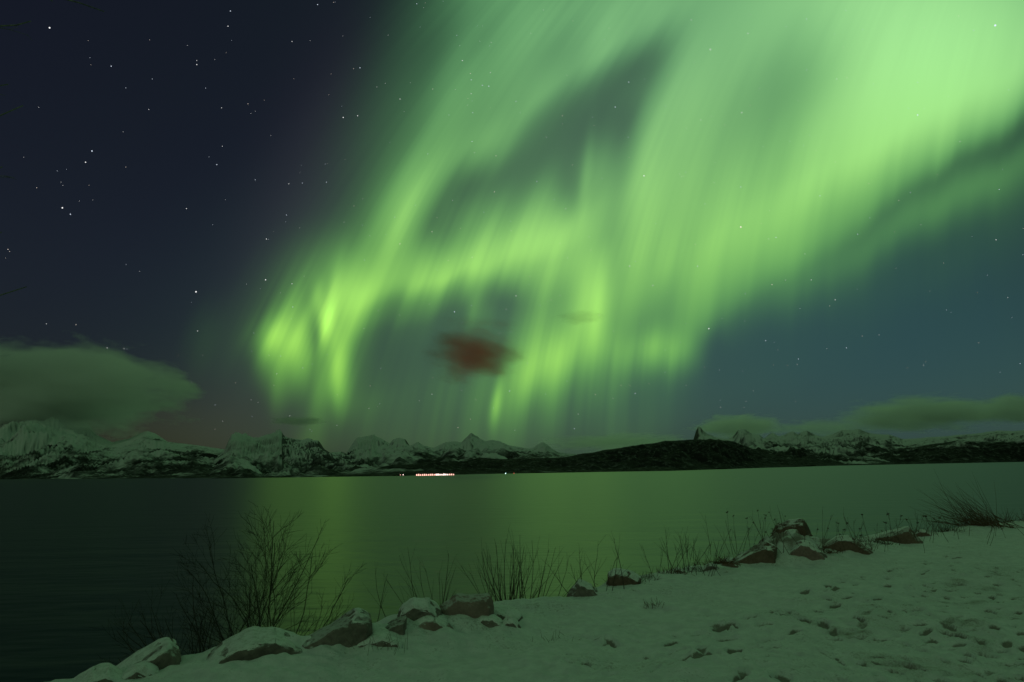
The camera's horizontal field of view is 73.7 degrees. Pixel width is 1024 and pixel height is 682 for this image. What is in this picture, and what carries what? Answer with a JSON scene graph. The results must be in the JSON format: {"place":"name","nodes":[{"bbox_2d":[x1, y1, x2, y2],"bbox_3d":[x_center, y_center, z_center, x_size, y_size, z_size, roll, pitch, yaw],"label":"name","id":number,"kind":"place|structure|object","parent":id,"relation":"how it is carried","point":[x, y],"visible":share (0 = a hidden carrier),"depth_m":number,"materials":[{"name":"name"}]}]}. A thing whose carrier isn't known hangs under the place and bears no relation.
{"place":"outdoors","nodes":[
{"label":"outdoors","id":0,"kind":"place"},
{"bbox_2d":[0,407,231,478],"bbox_3d":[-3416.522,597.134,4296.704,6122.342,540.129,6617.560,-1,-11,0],"label":"mountain","id":1,"kind":"structure","parent":0,"point":[38,443],"depth_m":3063.82,"materials":[{"name":"white snow"}]},
{"bbox_2d":[209,429,356,477],"bbox_3d":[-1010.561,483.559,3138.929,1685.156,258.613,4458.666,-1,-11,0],"label":"mountain","id":2,"kind":"structure","parent":0,"point":[277,453],"depth_m":1911.22,"materials":[{"name":"white snow"}]},
{"bbox_2d":[322,433,576,476],"bbox_3d":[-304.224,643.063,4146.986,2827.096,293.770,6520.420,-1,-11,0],"label":"mountain","id":3,"kind":"structure","parent":0,"point":[370,454],"depth_m":2844.89,"materials":[{"name":"white snow"}]},
{"bbox_2d":[0,462,1023,681],"bbox_3d":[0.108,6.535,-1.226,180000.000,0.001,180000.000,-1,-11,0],"label":"water","id":4,"kind":"structure","parent":0,"point":[78,557],"depth_m":75.75,"materials":[{"name":"green liquid"}]},
{"bbox_2d":[0,0,1023,453],"label":"sky","id":5,"kind":"structure","parent":0,"point":[109,330],"materials":[{"name":"green"}]},
{"bbox_2d":[9,2,1007,428],"bbox_3d":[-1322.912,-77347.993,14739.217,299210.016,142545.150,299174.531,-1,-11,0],"label":"stars","id":6,"kind":"object","parent":5,"relation":"in","point":[665,106],"visible":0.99,"depth_m":137292.09,"materials":[{"name":"white"}]},
{"bbox_2d":[49,521,1023,681],"bbox_3d":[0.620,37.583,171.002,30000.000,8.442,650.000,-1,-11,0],"label":"snowy ground","id":7,"kind":"structure","parent":0,"point":[942,609],"depth_m":6.88,"materials":[{"name":"white snow"}]},
{"bbox_2d":[73,663,122,681],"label":"rock","id":8,"kind":"object","parent":7,"relation":"on","point":[105,672],"visible":0.88,"depth_m":5.49,"materials":[{"name":"grey stone"}]},
{"bbox_2d":[122,660,159,679],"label":"rock","id":9,"kind":"object","parent":7,"relation":"on","point":[141,669],"visible":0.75,"depth_m":5.61,"materials":[{"name":"grey stone"}]},
{"bbox_2d":[116,637,180,669],"bbox_3d":[-3.212,2.869,5.950,0.625,0.466,0.597,3,-11,-21],"label":"rock","id":10,"kind":"object","parent":7,"relation":"on","point":[162,653],"visible":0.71,"depth_m":5.91,"materials":[{"name":"grey stone"}]},
{"bbox_2d":[90,563,286,663],"bbox_3d":[-3.417,3.314,7.354,1.985,1.717,1.638,4,-12,-23],"label":"bare shrub","id":11,"kind":"object","parent":7,"relation":"on","point":[197,643],"visible":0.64,"depth_m":7.30,"materials":[{"name":"brown plant"}]},
{"bbox_2d":[206,626,302,663],"bbox_3d":[-2.279,2.825,6.157,0.925,0.418,0.719,3,-11,-19],"label":"rock","id":12,"kind":"object","parent":7,"relation":"on","point":[252,643],"visible":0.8,"depth_m":5.96,"materials":[{"name":"grey stone"}]},
{"bbox_2d":[173,501,366,650],"bbox_3d":[-2.611,2.693,7.241,1.784,1.994,1.840,-6,-12,23],"label":"bare shrub","id":13,"kind":"object","parent":7,"relation":"on","point":[256,597],"visible":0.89,"depth_m":7.25,"materials":[{"name":"brown plant"}]},
{"bbox_2d":[302,608,372,648],"bbox_3d":[-1.641,2.780,6.325,0.704,0.541,0.547,1,-11,-11],"label":"rock","id":14,"kind":"object","parent":7,"relation":"on","point":[353,626],"visible":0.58,"depth_m":6.17,"materials":[{"name":"grey stone"}]},
{"bbox_2d":[346,632,407,654],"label":"grass tuft","id":15,"kind":"object","parent":7,"relation":"on","point":[388,643],"visible":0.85,"depth_m":6.11,"materials":[{"name":"brown plant"}]},
{"bbox_2d":[357,627,403,647],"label":"rock","id":16,"kind":"object","parent":7,"relation":"on","point":[378,636],"visible":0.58,"depth_m":6.21,"materials":[{"name":"grey stone"}]},
{"bbox_2d":[385,615,406,634],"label":"rock","id":17,"kind":"object","parent":7,"relation":"on","point":[397,625],"visible":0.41,"depth_m":6.52,"materials":[{"name":"grey stone"}]},
{"bbox_2d":[365,546,456,621],"bbox_3d":[-1.351,3.364,9.139,1.223,1.269,0.587,-1,-11,0],"label":"young shrub","id":18,"kind":"object","parent":7,"relation":"on","point":[380,605],"visible":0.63,"depth_m":9.16,"materials":[{"name":"brown plant"}]},
{"bbox_2d":[397,597,441,620],"bbox_3d":[-0.942,2.877,6.972,0.467,0.506,0.470,-1,-11,0],"label":"rock","id":19,"kind":"object","parent":7,"relation":"on","point":[414,608],"visible":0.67,"depth_m":6.84,"materials":[{"name":"grey stone"}]},
{"bbox_2d":[414,615,453,630],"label":"rock","id":20,"kind":"object","parent":7,"relation":"on","point":[430,622],"visible":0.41,"depth_m":6.72,"materials":[{"name":"stone"}]},
{"bbox_2d":[439,593,493,617],"bbox_3d":[-0.493,2.920,7.274,0.608,0.439,0.408,-1,-11,0],"label":"rock","id":21,"kind":"object","parent":7,"relation":"on","point":[474,605],"visible":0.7,"depth_m":7.13,"materials":[{"name":"stone"}]},
{"bbox_2d":[479,614,502,627],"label":"rock","id":22,"kind":"object","parent":7,"relation":"on","point":[491,620],"visible":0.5,"depth_m":7.02,"materials":[{"name":"grey stone"}]},
{"bbox_2d":[494,604,522,621],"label":"rock","id":23,"kind":"object","parent":7,"relation":"on","point":[502,612],"visible":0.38,"depth_m":7.41,"materials":[{"name":"grey stone"}]},
{"bbox_2d":[502,615,520,627],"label":"rock","id":24,"kind":"object","parent":7,"relation":"on","point":[510,620],"visible":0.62,"depth_m":7.11,"materials":[{"name":"grey stone"}]},
{"bbox_2d":[456,526,594,600],"bbox_3d":[0.211,3.246,9.555,2.065,1.356,0.639,-1,-11,0],"label":"willow clump","id":25,"kind":"object","parent":7,"relation":"on","point":[513,596],"visible":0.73,"depth_m":9.54,"materials":[{"name":"brown plant"}]},
{"bbox_2d":[566,579,597,596],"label":"rock","id":26,"kind":"object","parent":7,"relation":"on","point":[579,588],"visible":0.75,"depth_m":9.10,"materials":[{"name":"grey stone"}]},
{"bbox_2d":[548,530,628,595],"bbox_3d":[1.030,3.043,9.359,1.198,0.875,0.417,-4,-11,17],"label":"young shrub","id":27,"kind":"object","parent":7,"relation":"on","point":[595,567],"visible":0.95,"depth_m":9.26,"materials":[{"name":"brown plant"}]},
{"bbox_2d":[607,568,640,585],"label":"rock","id":28,"kind":"object","parent":7,"relation":"on","point":[631,577],"visible":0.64,"depth_m":9.71,"materials":[{"name":"stone"}]},
{"bbox_2d":[639,572,658,579],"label":"grass tuft","id":29,"kind":"object","parent":7,"relation":"on","point":[649,576],"visible":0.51,"depth_m":10.07,"materials":[{"name":"brown plant"}]},
{"bbox_2d":[644,596,663,608],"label":"grass tuft","id":30,"kind":"object","parent":7,"relation":"on","point":[652,603],"visible":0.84,"depth_m":8.40,"materials":[{"name":"brown plant"}]},
{"bbox_2d":[649,565,694,575],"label":"grass tuft","id":31,"kind":"object","parent":7,"relation":"on","point":[671,569],"visible":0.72,"depth_m":10.45,"materials":[{"name":"brown plant"}]},
{"bbox_2d":[672,567,684,572],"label":"rock","id":32,"kind":"object","parent":7,"relation":"on","point":[681,570],"visible":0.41,"depth_m":10.52,"materials":[{"name":"grey stone"}]},
{"bbox_2d":[639,526,724,575],"bbox_3d":[2.628,3.244,10.539,1.293,0.772,0.624,-1,-11,0],"label":"young shrub","id":33,"kind":"object","parent":7,"relation":"on","point":[682,555],"visible":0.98,"depth_m":10.53,"materials":[{"name":"brown plant"}]},
{"bbox_2d":[677,562,710,571],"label":"grass tuft","id":34,"kind":"object","parent":7,"relation":"on","point":[698,568],"visible":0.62,"depth_m":10.81,"materials":[{"name":"brown plant"}]},
{"bbox_2d":[701,563,718,570],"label":"rock","id":35,"kind":"object","parent":7,"relation":"on","point":[707,568],"visible":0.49,"depth_m":10.77,"materials":[{"name":"grey stone"}]},
{"bbox_2d":[709,552,746,564],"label":"grass tuft","id":36,"kind":"object","parent":7,"relation":"on","point":[727,562],"visible":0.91,"depth_m":10.74,"materials":[{"name":"brown plant"}]},
{"bbox_2d":[720,557,740,567],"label":"rock","id":37,"kind":"object","parent":7,"relation":"on","point":[733,565],"visible":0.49,"depth_m":11.28,"materials":[{"name":"grey stone"}]},
{"bbox_2d":[735,540,776,563],"bbox_3d":[4.215,3.807,11.818,0.771,0.678,0.695,-5,-11,20],"label":"rock","id":38,"kind":"object","parent":7,"relation":"on","point":[765,551],"visible":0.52,"depth_m":11.56,"materials":[{"name":"brown stone"}]},
{"bbox_2d":[699,510,824,554],"bbox_3d":[4.439,3.339,12.099,2.054,0.879,0.568,-6,-12,24],"label":"dry weed","id":39,"kind":"object","parent":7,"relation":"on","point":[761,532],"visible":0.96,"depth_m":12.07,"materials":[{"name":"brown plant"}]},
{"bbox_2d":[770,518,812,536],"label":"rock","id":40,"kind":"object","parent":7,"relation":"on","point":[791,524],"visible":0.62,"depth_m":14.47,"materials":[{"name":"grey stone"}]},
{"bbox_2d":[784,529,799,534],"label":"rock","id":41,"kind":"object","parent":7,"relation":"on","point":[791,531],"visible":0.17,"depth_m":14.05,"materials":[{"name":"stone"}]},
{"bbox_2d":[790,540,824,560],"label":"rock","id":42,"kind":"object","parent":7,"relation":"on","point":[807,549],"visible":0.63,"depth_m":11.66,"materials":[{"name":"stone"}]},
{"bbox_2d":[818,542,844,553],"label":"grass tuft","id":43,"kind":"object","parent":7,"relation":"on","point":[830,552],"visible":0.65,"depth_m":11.82,"materials":[{"name":"brown plant"}]},
{"bbox_2d":[823,535,872,554],"bbox_3d":[6.091,3.828,12.497,0.950,0.522,0.624,-5,-11,22],"label":"rock","id":44,"kind":"object","parent":7,"relation":"on","point":[851,544],"visible":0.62,"depth_m":12.26,"materials":[{"name":"stone"}]},
{"bbox_2d":[771,518,924,551],"bbox_3d":[6.015,3.502,12.407,2.521,0.580,0.683,-5,-12,23],"label":"dry weed","id":45,"kind":"object","parent":7,"relation":"on","point":[850,535],"visible":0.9,"depth_m":12.44,"materials":[{"name":"brown plant"}]},
{"bbox_2d":[855,534,874,545],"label":"grass tuft","id":46,"kind":"object","parent":7,"relation":"on","point":[864,540],"visible":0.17,"depth_m":12.77,"materials":[{"name":"brown plant"}]},
{"bbox_2d":[862,535,900,544],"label":"grass tuft","id":47,"kind":"object","parent":7,"relation":"on","point":[877,540],"visible":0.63,"depth_m":13.20,"materials":[{"name":"brown plant"}]},
{"bbox_2d":[864,526,923,543],"bbox_3d":[7.974,4.210,14.335,1.175,0.628,0.752,-6,-12,27],"label":"rock","id":48,"kind":"object","parent":7,"relation":"on","point":[905,534],"visible":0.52,"depth_m":14.05,"materials":[{"name":"stone"}]},
{"bbox_2d":[915,529,930,536],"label":"rock","id":49,"kind":"object","parent":7,"relation":"on","point":[922,533],"visible":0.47,"depth_m":15.60,"materials":[{"name":"grey stone"}]},
{"bbox_2d":[824,513,1023,544],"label":"dry weed","id":50,"kind":"object","parent":7,"relation":"on","point":[912,528],"visible":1,"depth_m":10.01,"materials":[{"name":"brown plant"}]},
{"bbox_2d":[934,522,966,531],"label":"grass tuft","id":51,"kind":"object","parent":7,"relation":"on","point":[943,529],"visible":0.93,"depth_m":16.52,"materials":[{"name":"brown plant"}]},
{"bbox_2d":[916,510,1004,536],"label":"dry weed","id":52,"kind":"object","parent":7,"relation":"on","point":[955,524],"visible":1,"depth_m":9.83,"materials":[{"name":"brown plant"}]},
{"bbox_2d":[911,468,1023,528],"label":"grass tuft","id":53,"kind":"object","parent":7,"relation":"on","point":[976,522],"visible":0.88,"depth_m":17.44,"materials":[{"name":"brown plant"}]},
{"bbox_2d":[984,507,1023,522],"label":"grass tuft","id":54,"kind":"object","parent":7,"relation":"on","point":[1005,519],"visible":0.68,"depth_m":18.67,"materials":[{"name":"brown plant"}]},
{"bbox_2d":[371,439,848,475],"bbox_3d":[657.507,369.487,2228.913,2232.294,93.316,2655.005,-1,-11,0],"label":"mountain","id":55,"kind":"structure","parent":0,"point":[697,454],"depth_m":1356.87,"materials":[{"name":"black stone"}]},
{"bbox_2d":[694,426,1023,468],"bbox_3d":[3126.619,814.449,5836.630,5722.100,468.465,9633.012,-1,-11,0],"label":"mountain","id":56,"kind":"structure","parent":0,"point":[857,446],"depth_m":5390.24,"materials":[{"name":"white snow"}]},
{"bbox_2d":[770,439,1023,467],"bbox_3d":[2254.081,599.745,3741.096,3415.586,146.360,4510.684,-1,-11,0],"label":"mountain","id":57,"kind":"structure","parent":0,"point":[964,451],"depth_m":3687.17,"materials":[{"name":"black stone"}]}
]}

